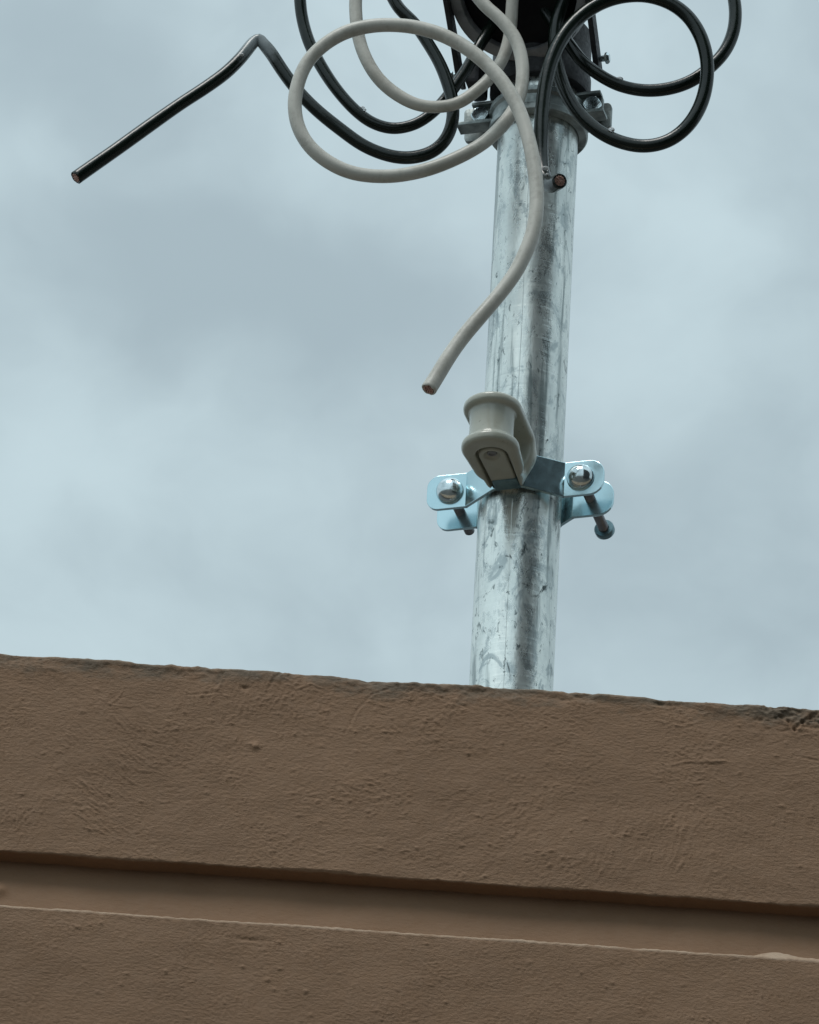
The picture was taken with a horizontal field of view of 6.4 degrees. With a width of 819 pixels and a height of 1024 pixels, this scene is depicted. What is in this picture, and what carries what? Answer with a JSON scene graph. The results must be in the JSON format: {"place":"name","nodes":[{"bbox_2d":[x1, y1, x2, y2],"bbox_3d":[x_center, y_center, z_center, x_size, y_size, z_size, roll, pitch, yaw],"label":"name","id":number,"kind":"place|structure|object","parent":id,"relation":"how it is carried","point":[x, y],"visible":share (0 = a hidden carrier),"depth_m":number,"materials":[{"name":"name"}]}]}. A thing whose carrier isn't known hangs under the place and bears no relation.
{"place":"outdoors","nodes":[
{"label":"outdoors","id":0,"kind":"place"},
{"bbox_2d":[0,0,818,709],"label":"sky","id":1,"kind":"structure","parent":0,"point":[222,442],"materials":[{"name":"grey"}]},
{"label":"ground","id":2,"kind":"structure","parent":0,"visible":0},
{"bbox_2d":[0,654,818,1023],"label":"parapet wall","id":3,"kind":"structure","parent":2,"relation":"on","point":[186,844],"depth_m":4.85,"materials":[{"name":"brown paint"}]},
{"bbox_3d":[-5.539,3.507,6.412,0.150,3.508,6.060,3,-32,0],"label":"side wall","id":4,"kind":"object","parent":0,"visible":0},
{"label":"roof","id":5,"kind":"structure","parent":4,"relation":"on","visible":0},
{"bbox_2d":[469,76,577,690],"bbox_3d":[0.072,0.135,5.219,0.140,1.086,0.140,3,-32,0],"label":"mast","id":6,"kind":"object","parent":5,"relation":"on","point":[513,637],"visible":0.5,"depth_m":5.33,"materials":[{"name":"metal"}]},
{"bbox_2d":[427,391,614,539],"bbox_3d":[0.076,-0.029,5.298,0.133,0.049,0.165,-6,-33,14],"label":"wire holder","id":7,"kind":"object","parent":6,"relation":"attached to","point":[498,448],"visible":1,"depth_m":5.28,"materials":[{"name":"silver metal"}]},
{"bbox_2d":[443,0,611,154],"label":"weatherhead","id":8,"kind":"object","parent":6,"relation":"attached to","point":[484,116],"visible":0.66,"depth_m":5.48,"materials":[{"name":"metal"}]},
{"bbox_2d":[71,0,497,183],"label":"black cable","id":9,"kind":"object","parent":8,"relation":"attached to","point":[235,63],"visible":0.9,"depth_m":5.41,"materials":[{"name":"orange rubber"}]},
{"bbox_2d":[288,0,543,394],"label":"white cable","id":10,"kind":"object","parent":8,"relation":"hanging from","point":[357,28],"visible":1,"depth_m":5.34,"materials":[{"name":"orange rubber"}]},
{"bbox_2d":[534,0,741,192],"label":"black cable","id":11,"kind":"object","parent":8,"relation":"attached to","point":[560,35],"visible":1,"depth_m":5.41,"materials":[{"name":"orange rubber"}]}
]}

